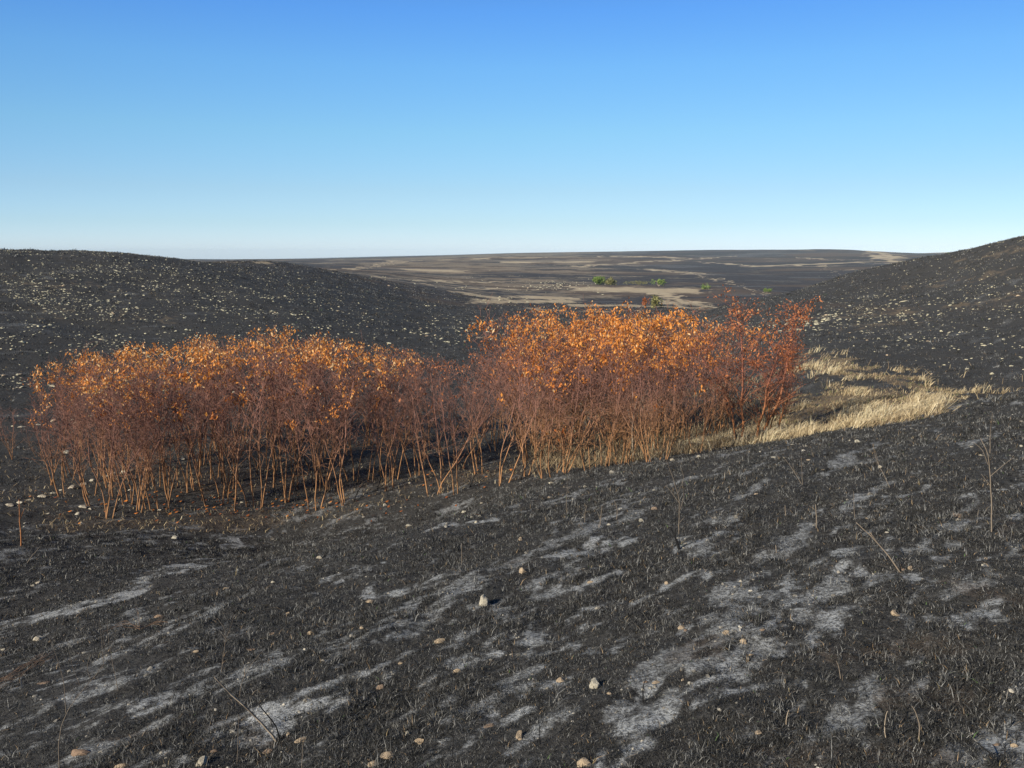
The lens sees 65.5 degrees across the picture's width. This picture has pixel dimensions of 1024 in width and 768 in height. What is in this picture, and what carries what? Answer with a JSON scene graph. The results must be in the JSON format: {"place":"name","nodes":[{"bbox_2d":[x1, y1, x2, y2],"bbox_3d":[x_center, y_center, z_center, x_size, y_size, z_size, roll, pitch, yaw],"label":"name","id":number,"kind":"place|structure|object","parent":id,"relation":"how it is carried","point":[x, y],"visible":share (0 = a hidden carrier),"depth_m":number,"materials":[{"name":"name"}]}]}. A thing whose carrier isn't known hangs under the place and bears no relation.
{"place":"outdoors","nodes":[
{"label":"outdoors","id":0,"kind":"place"},
{"bbox_2d":[0,236,1023,767],"bbox_3d":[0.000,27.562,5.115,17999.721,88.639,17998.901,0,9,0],"label":"ground","id":1,"kind":"structure","parent":0,"point":[688,274],"depth_m":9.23,"materials":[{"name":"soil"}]},
{"bbox_2d":[0,651,55,688],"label":"flattened stalks","id":2,"kind":"object","parent":1,"relation":"on","point":[16,669],"visible":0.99,"depth_m":6.51,"materials":[{"name":"grey plant"}]},
{"bbox_2d":[12,365,87,496],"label":"scorched shrub","id":3,"kind":"object","parent":1,"relation":"on","point":[39,402],"visible":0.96,"depth_m":16.48,"materials":[{"name":"orange plant"}]},
{"bbox_2d":[18,389,83,484],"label":"scorched shrub","id":4,"kind":"object","parent":1,"relation":"on","point":[36,434],"visible":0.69,"depth_m":17.98,"materials":[{"name":"orange plant"}]},
{"bbox_2d":[27,366,86,477],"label":"scorched shrub","id":5,"kind":"object","parent":1,"relation":"on","point":[57,411],"visible":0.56,"depth_m":18.58,"materials":[{"name":"orange plant"}]},
{"bbox_2d":[41,359,86,449],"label":"scorched shrub","id":6,"kind":"object","parent":1,"relation":"on","point":[64,392],"visible":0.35,"depth_m":20.74,"materials":[{"name":"orange plant"}]},
{"bbox_2d":[41,375,100,505],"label":"scorched shrub","id":7,"kind":"object","parent":1,"relation":"on","point":[78,470],"visible":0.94,"depth_m":15.82,"materials":[{"name":"orange plant"}]},
{"bbox_2d":[48,354,105,481],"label":"scorched shrub","id":8,"kind":"object","parent":1,"relation":"on","point":[59,378],"visible":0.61,"depth_m":18.14,"materials":[{"name":"orange plant"}]},
{"bbox_2d":[44,348,116,471],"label":"scorched shrub","id":9,"kind":"object","parent":1,"relation":"on","point":[78,392],"visible":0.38,"depth_m":19.29,"materials":[{"name":"orange plant"}]},
{"bbox_2d":[50,350,121,481],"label":"scorched shrub","id":10,"kind":"object","parent":1,"relation":"on","point":[77,365],"visible":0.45,"depth_m":18.23,"materials":[{"name":"orange plant"}]},
{"bbox_2d":[55,338,121,495],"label":"scorched shrub","id":11,"kind":"object","parent":1,"relation":"on","point":[87,429],"visible":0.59,"depth_m":17.14,"materials":[{"name":"orange plant"}]},
{"bbox_2d":[72,354,126,487],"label":"scorched shrub","id":12,"kind":"object","parent":1,"relation":"on","point":[96,428],"visible":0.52,"depth_m":17.62,"materials":[{"name":"orange plant"}]},
{"bbox_2d":[52,374,148,518],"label":"scorched shrub","id":13,"kind":"object","parent":1,"relation":"on","point":[112,443],"visible":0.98,"depth_m":15.07,"materials":[{"name":"orange plant"}]},
{"bbox_2d":[76,341,150,472],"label":"scorched shrub","id":14,"kind":"object","parent":1,"relation":"on","point":[133,350],"visible":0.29,"depth_m":19.11,"materials":[{"name":"orange plant"}]},
{"bbox_2d":[71,350,167,504],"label":"scorched shrub","id":15,"kind":"object","parent":1,"relation":"on","point":[107,407],"visible":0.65,"depth_m":16.22,"materials":[{"name":"orange plant"}]},
{"bbox_2d":[72,358,184,490],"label":"scorched shrub","id":16,"kind":"object","parent":1,"relation":"on","point":[133,371],"visible":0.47,"depth_m":17.41,"materials":[{"name":"orange plant"}]},
{"bbox_2d":[86,367,173,512],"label":"scorched shrub","id":17,"kind":"object","parent":1,"relation":"on","point":[146,461],"visible":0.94,"depth_m":15.89,"materials":[{"name":"orange plant"}]},
{"bbox_2d":[88,342,183,462],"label":"scorched shrub","id":18,"kind":"object","parent":1,"relation":"on","point":[140,346],"visible":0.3,"depth_m":20.63,"materials":[{"name":"orange plant"}]},
{"bbox_2d":[111,344,162,468],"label":"scorched shrub","id":19,"kind":"object","parent":1,"relation":"on","point":[137,382],"visible":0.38,"depth_m":18.33,"materials":[{"name":"orange plant"}]},
{"bbox_2d":[111,346,175,486],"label":"scorched shrub","id":20,"kind":"object","parent":1,"relation":"on","point":[123,360],"visible":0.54,"depth_m":17.94,"materials":[{"name":"orange plant"}]},
{"bbox_2d":[103,359,204,508],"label":"scorched shrub","id":21,"kind":"object","parent":1,"relation":"on","point":[128,418],"visible":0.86,"depth_m":16.27,"materials":[{"name":"orange plant"}]},
{"bbox_2d":[124,352,195,488],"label":"scorched shrub","id":22,"kind":"object","parent":1,"relation":"on","point":[138,362],"visible":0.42,"depth_m":17.88,"materials":[{"name":"orange plant"}]},
{"bbox_2d":[125,348,202,498],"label":"scorched shrub","id":23,"kind":"object","parent":1,"relation":"on","point":[179,389],"visible":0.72,"depth_m":16.64,"materials":[{"name":"orange plant"}]},
{"bbox_2d":[141,332,219,491],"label":"scorched shrub","id":24,"kind":"object","parent":1,"relation":"on","point":[189,454],"visible":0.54,"depth_m":17.86,"materials":[{"name":"orange plant"}]},
{"bbox_2d":[155,337,228,456],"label":"scorched shrub","id":25,"kind":"object","parent":1,"relation":"on","point":[177,349],"visible":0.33,"depth_m":20.78,"materials":[{"name":"orange plant"}]},
{"bbox_2d":[145,338,254,478],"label":"scorched shrub","id":26,"kind":"object","parent":1,"relation":"on","point":[223,380],"visible":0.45,"depth_m":18.79,"materials":[{"name":"orange plant"}]},
{"bbox_2d":[175,350,238,465],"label":"scorched shrub","id":27,"kind":"object","parent":1,"relation":"on","point":[205,404],"visible":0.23,"depth_m":20.40,"materials":[{"name":"orange plant"}]},
{"bbox_2d":[177,339,262,497],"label":"scorched shrub","id":28,"kind":"object","parent":1,"relation":"on","point":[203,370],"visible":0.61,"depth_m":17.43,"materials":[{"name":"orange plant"}]},
{"bbox_2d":[154,345,287,505],"bbox_3d":[-6.110,0.937,17.036,2.643,3.710,1.596,-4,10,-20],"label":"scorched shrub","id":29,"kind":"object","parent":1,"relation":"on","point":[202,435],"visible":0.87,"depth_m":16.78,"materials":[{"name":"orange plant"}]},
{"bbox_2d":[191,346,250,488],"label":"scorched shrub","id":30,"kind":"object","parent":1,"relation":"on","point":[226,389],"visible":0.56,"depth_m":18.24,"materials":[{"name":"orange plant"}]},
{"bbox_2d":[182,340,304,510],"bbox_3d":[-5.543,0.968,16.484,2.485,3.797,1.604,-1,9,-8],"label":"scorched shrub","id":31,"kind":"object","parent":1,"relation":"on","point":[253,413],"visible":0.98,"depth_m":16.50,"materials":[{"name":"orange plant"}]},
{"bbox_2d":[216,331,288,438],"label":"scorched shrub","id":32,"kind":"object","parent":1,"relation":"on","point":[255,383],"visible":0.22,"depth_m":22.80,"materials":[{"name":"orange plant"}]},
{"bbox_2d":[210,339,301,473],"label":"scorched shrub","id":33,"kind":"object","parent":1,"relation":"on","point":[257,466],"visible":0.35,"depth_m":19.74,"materials":[{"name":"orange plant"}]},
{"bbox_2d":[24,467,510,523],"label":"fallen leaves","id":34,"kind":"object","parent":1,"relation":"on","point":[257,508],"visible":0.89,"depth_m":16.73,"materials":[{"name":"brown plant"}]},
{"bbox_2d":[225,324,313,458],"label":"scorched shrub","id":35,"kind":"object","parent":1,"relation":"on","point":[284,335],"visible":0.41,"depth_m":21.13,"materials":[{"name":"orange plant"}]},
{"bbox_2d":[243,329,300,487],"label":"scorched shrub","id":36,"kind":"object","parent":1,"relation":"on","point":[273,432],"visible":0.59,"depth_m":18.16,"materials":[{"name":"orange plant"}]},
{"bbox_2d":[263,327,332,489],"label":"scorched shrub","id":37,"kind":"object","parent":1,"relation":"on","point":[305,349],"visible":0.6,"depth_m":17.91,"materials":[{"name":"orange plant"}]},
{"bbox_2d":[248,339,353,502],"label":"scorched shrub","id":38,"kind":"object","parent":1,"relation":"on","point":[277,420],"visible":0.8,"depth_m":17.30,"materials":[{"name":"orange plant"}]},
{"bbox_2d":[263,330,368,489],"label":"scorched shrub","id":39,"kind":"object","parent":1,"relation":"on","point":[317,379],"visible":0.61,"depth_m":18.02,"materials":[{"name":"orange plant"}]},
{"bbox_2d":[292,331,343,481],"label":"scorched shrub","id":40,"kind":"object","parent":1,"relation":"on","point":[332,342],"visible":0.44,"depth_m":18.75,"materials":[{"name":"orange plant"}]},
{"bbox_2d":[266,333,375,510],"bbox_3d":[-3.886,0.890,16.298,2.254,3.934,1.654,-2,10,-13],"label":"scorched shrub","id":41,"kind":"object","parent":1,"relation":"on","point":[310,398],"visible":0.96,"depth_m":16.37,"materials":[{"name":"orange plant"}]},
{"bbox_2d":[286,341,362,489],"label":"scorched shrub","id":42,"kind":"object","parent":1,"relation":"on","point":[304,354],"visible":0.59,"depth_m":17.77,"materials":[{"name":"orange plant"}]},
{"bbox_2d":[291,337,364,457],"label":"scorched shrub","id":43,"kind":"object","parent":1,"relation":"on","point":[325,452],"visible":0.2,"depth_m":20.91,"materials":[{"name":"orange plant"}]},
{"bbox_2d":[299,338,373,505],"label":"scorched shrub","id":44,"kind":"object","parent":1,"relation":"on","point":[331,365],"visible":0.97,"depth_m":16.39,"materials":[{"name":"orange plant"}]},
{"bbox_2d":[301,333,387,481],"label":"scorched shrub","id":45,"kind":"object","parent":1,"relation":"on","point":[354,422],"visible":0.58,"depth_m":18.58,"materials":[{"name":"orange plant"}]},
{"bbox_2d":[327,338,369,455],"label":"scorched shrub","id":46,"kind":"object","parent":1,"relation":"on","point":[364,354],"visible":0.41,"depth_m":21.18,"materials":[{"name":"orange plant"}]},
{"bbox_2d":[336,338,396,447],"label":"scorched shrub","id":47,"kind":"object","parent":1,"relation":"on","point":[371,387],"visible":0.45,"depth_m":21.89,"materials":[{"name":"orange plant"}]},
{"bbox_2d":[350,347,395,481],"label":"scorched shrub","id":48,"kind":"object","parent":1,"relation":"on","point":[384,368],"visible":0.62,"depth_m":18.36,"materials":[{"name":"orange plant"}]},
{"bbox_2d":[351,350,420,490],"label":"scorched shrub","id":49,"kind":"object","parent":1,"relation":"on","point":[397,419],"visible":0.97,"depth_m":17.11,"materials":[{"name":"orange plant"}]},
{"bbox_2d":[357,345,436,480],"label":"scorched shrub","id":50,"kind":"object","parent":1,"relation":"on","point":[385,384],"visible":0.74,"depth_m":18.05,"materials":[{"name":"orange plant"}]},
{"bbox_2d":[373,343,425,445],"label":"scorched shrub","id":51,"kind":"object","parent":1,"relation":"on","point":[398,379],"visible":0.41,"depth_m":22.05,"materials":[{"name":"orange plant"}]},
{"bbox_2d":[380,349,427,476],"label":"scorched shrub","id":52,"kind":"object","parent":1,"relation":"on","point":[413,440],"visible":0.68,"depth_m":18.08,"materials":[{"name":"orange plant"}]},
{"bbox_2d":[391,351,436,448],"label":"scorched shrub","id":53,"kind":"object","parent":1,"relation":"on","point":[429,425],"visible":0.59,"depth_m":21.35,"materials":[{"name":"orange plant"}]},
{"bbox_2d":[402,347,454,460],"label":"scorched shrub","id":54,"kind":"object","parent":1,"relation":"on","point":[425,403],"visible":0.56,"depth_m":20.27,"materials":[{"name":"orange plant"}]},
{"bbox_2d":[400,353,463,492],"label":"scorched shrub","id":55,"kind":"object","parent":1,"relation":"on","point":[426,456],"visible":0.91,"depth_m":16.47,"materials":[{"name":"orange plant"}]},
{"bbox_2d":[415,359,470,494],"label":"scorched shrub","id":56,"kind":"object","parent":1,"relation":"on","point":[449,408],"visible":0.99,"depth_m":15.28,"materials":[{"name":"orange plant"}]},
{"bbox_2d":[395,355,517,495],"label":"scorched shrub","id":57,"kind":"object","parent":1,"relation":"on","point":[416,435],"visible":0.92,"depth_m":16.36,"materials":[{"name":"orange plant"}]},
{"bbox_2d":[418,350,519,468],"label":"scorched shrub","id":58,"kind":"object","parent":1,"relation":"on","point":[483,380],"visible":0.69,"depth_m":18.79,"materials":[{"name":"orange plant"}]},
{"bbox_2d":[436,357,505,461],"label":"scorched shrub","id":59,"kind":"object","parent":1,"relation":"on","point":[455,415],"visible":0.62,"depth_m":19.07,"materials":[{"name":"orange plant"}]},
{"bbox_2d":[453,352,492,473],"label":"scorched shrub","id":60,"kind":"object","parent":1,"relation":"on","point":[464,410],"visible":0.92,"depth_m":17.76,"materials":[{"name":"orange plant"}]},
{"bbox_2d":[450,346,515,462],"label":"scorched shrub","id":61,"kind":"object","parent":1,"relation":"on","point":[481,400],"visible":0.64,"depth_m":18.89,"materials":[{"name":"orange plant"}]},
{"bbox_2d":[435,351,531,468],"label":"scorched shrub","id":62,"kind":"object","parent":1,"relation":"on","point":[468,412],"visible":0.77,"depth_m":18.33,"materials":[{"name":"orange plant"}]},
{"bbox_2d":[479,344,510,443],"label":"scorched shrub","id":63,"kind":"object","parent":1,"relation":"on","point":[499,393],"visible":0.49,"depth_m":21.04,"materials":[{"name":"orange plant"}]},
{"bbox_2d":[470,331,522,440],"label":"scorched shrub","id":64,"kind":"object","parent":1,"relation":"on","point":[500,380],"visible":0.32,"depth_m":21.42,"materials":[{"name":"orange plant"}]},
{"bbox_2d":[472,295,538,438],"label":"scorched shrub","id":65,"kind":"object","parent":1,"relation":"on","point":[499,351],"visible":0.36,"depth_m":21.47,"materials":[{"name":"orange plant"}]},
{"bbox_2d":[0,358,1022,534],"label":"dry grass","id":66,"kind":"structure","parent":1,"relation":"on","point":[637,456],"depth_m":18.10,"materials":[{"name":"beige plant"}]},
{"bbox_2d":[0,403,1022,767],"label":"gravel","id":67,"kind":"structure","parent":1,"relation":"on","point":[526,639],"depth_m":5.05,"materials":[{"name":"grey stone"}]},
{"bbox_2d":[0,236,1023,426],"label":"rocks","id":68,"kind":"object","parent":1,"relation":"on","point":[376,308],"visible":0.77,"depth_m":50.77,"materials":[{"name":"stone"}]},
{"bbox_2d":[461,306,581,462],"bbox_3d":[0.405,0.120,17.816,2.686,3.741,2.780,6,11,34],"label":"scorched shrub","id":69,"kind":"object","parent":1,"relation":"on","point":[513,359],"visible":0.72,"depth_m":17.62,"materials":[{"name":"orange plant"}]},
{"bbox_2d":[495,337,559,485],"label":"scorched shrub","id":70,"kind":"object","parent":1,"relation":"on","point":[516,424],"visible":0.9,"depth_m":15.65,"materials":[{"name":"orange plant"}]},
{"bbox_2d":[485,319,584,450],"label":"scorched shrub","id":71,"kind":"object","parent":1,"relation":"on","point":[512,326],"visible":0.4,"depth_m":20.05,"materials":[{"name":"orange plant"}]},
{"bbox_2d":[499,332,571,476],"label":"scorched shrub","id":72,"kind":"object","parent":1,"relation":"on","point":[527,409],"visible":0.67,"depth_m":16.20,"materials":[{"name":"orange plant"}]},
{"bbox_2d":[490,309,595,443],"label":"scorched shrub","id":73,"kind":"object","parent":1,"relation":"on","point":[555,336],"visible":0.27,"depth_m":20.86,"materials":[{"name":"orange plant"}]},
{"bbox_2d":[513,317,596,446],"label":"scorched shrub","id":74,"kind":"object","parent":1,"relation":"on","point":[549,370],"visible":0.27,"depth_m":20.50,"materials":[{"name":"orange plant"}]},
{"bbox_2d":[517,309,598,453],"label":"scorched shrub","id":75,"kind":"object","parent":1,"relation":"on","point":[577,321],"visible":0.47,"depth_m":19.24,"materials":[{"name":"orange plant"}]},
{"bbox_2d":[523,303,610,438],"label":"scorched shrub","id":76,"kind":"object","parent":1,"relation":"on","point":[552,316],"visible":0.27,"depth_m":20.94,"materials":[{"name":"orange plant"}]},
{"bbox_2d":[497,317,641,477],"bbox_3d":[1.189,0.351,14.697,2.654,3.125,1.764,-6,11,-34],"label":"scorched shrub","id":77,"kind":"object","parent":1,"relation":"on","point":[562,390],"visible":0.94,"depth_m":14.62,"materials":[{"name":"orange plant"}]},
{"bbox_2d":[529,304,611,434],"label":"scorched shrub","id":78,"kind":"object","parent":1,"relation":"on","point":[572,353],"visible":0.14,"depth_m":21.74,"materials":[{"name":"orange plant"}]},
{"bbox_2d":[506,303,642,442],"bbox_3d":[1.562,-0.178,20.617,3.567,3.819,1.996,3,10,19],"label":"scorched shrub","id":79,"kind":"object","parent":1,"relation":"on","point":[532,319],"visible":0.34,"depth_m":20.57,"materials":[{"name":"orange plant"}]},
{"bbox_2d":[515,316,644,449],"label":"scorched shrub","id":80,"kind":"object","parent":1,"relation":"on","point":[549,326],"visible":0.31,"depth_m":19.26,"materials":[{"name":"orange plant"}]},
{"bbox_2d":[566,298,630,440],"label":"scorched shrub","id":81,"kind":"object","parent":1,"relation":"on","point":[603,349],"visible":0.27,"depth_m":20.88,"materials":[{"name":"orange plant"}]},
{"bbox_2d":[563,304,643,431],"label":"scorched shrub","id":82,"kind":"object","parent":1,"relation":"on","point":[595,349],"visible":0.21,"depth_m":21.71,"materials":[{"name":"orange plant"}]},
{"bbox_2d":[562,312,660,470],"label":"scorched shrub","id":83,"kind":"object","parent":1,"relation":"on","point":[627,327],"visible":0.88,"depth_m":14.32,"materials":[{"name":"orange plant"}]},
{"bbox_2d":[559,315,675,464],"bbox_3d":[1.914,0.179,15.041,2.667,3.042,1.375,8,13,41],"label":"scorched shrub","id":84,"kind":"object","parent":1,"relation":"on","point":[629,422],"visible":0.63,"depth_m":14.90,"materials":[{"name":"orange plant"}]},
{"bbox_2d":[576,305,662,454],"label":"scorched shrub","id":85,"kind":"object","parent":1,"relation":"on","point":[607,323],"visible":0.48,"depth_m":17.41,"materials":[{"name":"orange plant"}]},
{"bbox_2d":[589,300,684,440],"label":"scorched shrub","id":86,"kind":"object","parent":1,"relation":"on","point":[634,315],"visible":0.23,"depth_m":19.80,"materials":[{"name":"orange plant"}]},
{"bbox_2d":[585,309,709,444],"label":"scorched shrub","id":87,"kind":"object","parent":1,"relation":"on","point":[658,324],"visible":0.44,"depth_m":19.18,"materials":[{"name":"orange plant"}]},
{"bbox_2d":[594,304,701,431],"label":"scorched shrub","id":88,"kind":"object","parent":1,"relation":"on","point":[672,315],"visible":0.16,"depth_m":21.48,"materials":[{"name":"orange plant"}]},
{"bbox_2d":[594,316,704,462],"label":"scorched shrub","id":89,"kind":"object","parent":1,"relation":"on","point":[646,456],"visible":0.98,"depth_m":13.72,"materials":[{"name":"orange plant"}]},
{"bbox_2d":[632,312,711,435],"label":"scorched shrub","id":90,"kind":"object","parent":1,"relation":"on","point":[667,369],"visible":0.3,"depth_m":20.56,"materials":[{"name":"orange plant"}]},
{"bbox_2d":[626,308,721,451],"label":"scorched shrub","id":91,"kind":"object","parent":1,"relation":"on","point":[692,339],"visible":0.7,"depth_m":17.15,"materials":[{"name":"orange plant"}]},
{"bbox_2d":[641,315,708,440],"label":"scorched shrub","id":92,"kind":"object","parent":1,"relation":"on","point":[684,352],"visible":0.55,"depth_m":19.25,"materials":[{"name":"orange plant"}]},
{"bbox_2d":[642,325,709,433],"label":"scorched shrub","id":93,"kind":"object","parent":1,"relation":"on","point":[675,383],"visible":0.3,"depth_m":20.05,"materials":[{"name":"orange plant"}]},
{"bbox_2d":[671,326,722,438],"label":"scorched shrub","id":94,"kind":"object","parent":1,"relation":"on","point":[692,385],"visible":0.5,"depth_m":18.90,"materials":[{"name":"orange plant"}]},
{"bbox_2d":[653,321,745,437],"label":"scorched shrub","id":95,"kind":"object","parent":1,"relation":"on","point":[715,393],"visible":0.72,"depth_m":17.98,"materials":[{"name":"orange plant"}]},
{"bbox_2d":[678,344,720,450],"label":"scorched shrub","id":96,"kind":"object","parent":1,"relation":"on","point":[696,401],"visible":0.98,"depth_m":15.21,"materials":[{"name":"orange plant"}]},
{"bbox_2d":[679,301,747,427],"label":"scorched shrub","id":97,"kind":"object","parent":1,"relation":"on","point":[716,348],"visible":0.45,"depth_m":19.76,"materials":[{"name":"orange plant"}]},
{"bbox_2d":[683,318,775,433],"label":"scorched shrub","id":98,"kind":"object","parent":1,"relation":"on","point":[730,384],"visible":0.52,"depth_m":19.51,"materials":[{"name":"orange plant"}]},
{"bbox_2d":[678,285,825,439],"bbox_3d":[5.143,-0.289,16.315,3.130,3.465,2.216,-4,10,-24],"label":"scorched shrub","id":99,"kind":"object","parent":1,"relation":"on","point":[787,359],"visible":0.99,"depth_m":16.37,"materials":[{"name":"orange plant"}]},
{"bbox_2d":[753,324,806,432],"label":"scorched shrub","id":100,"kind":"object","parent":1,"relation":"on","point":[787,386],"visible":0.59,"depth_m":17.11,"materials":[{"name":"orange plant"}]},
{"bbox_2d":[0,0,1023,258],"label":"sky","id":101,"kind":"structure","parent":0,"point":[185,129],"materials":[{"name":"blue"}]},
{"bbox_2d":[649,345,1023,452],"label":"dry grass","id":102,"kind":"structure","parent":0,"point":[884,413],"depth_m":17.78,"materials":[{"name":"beige plant"}]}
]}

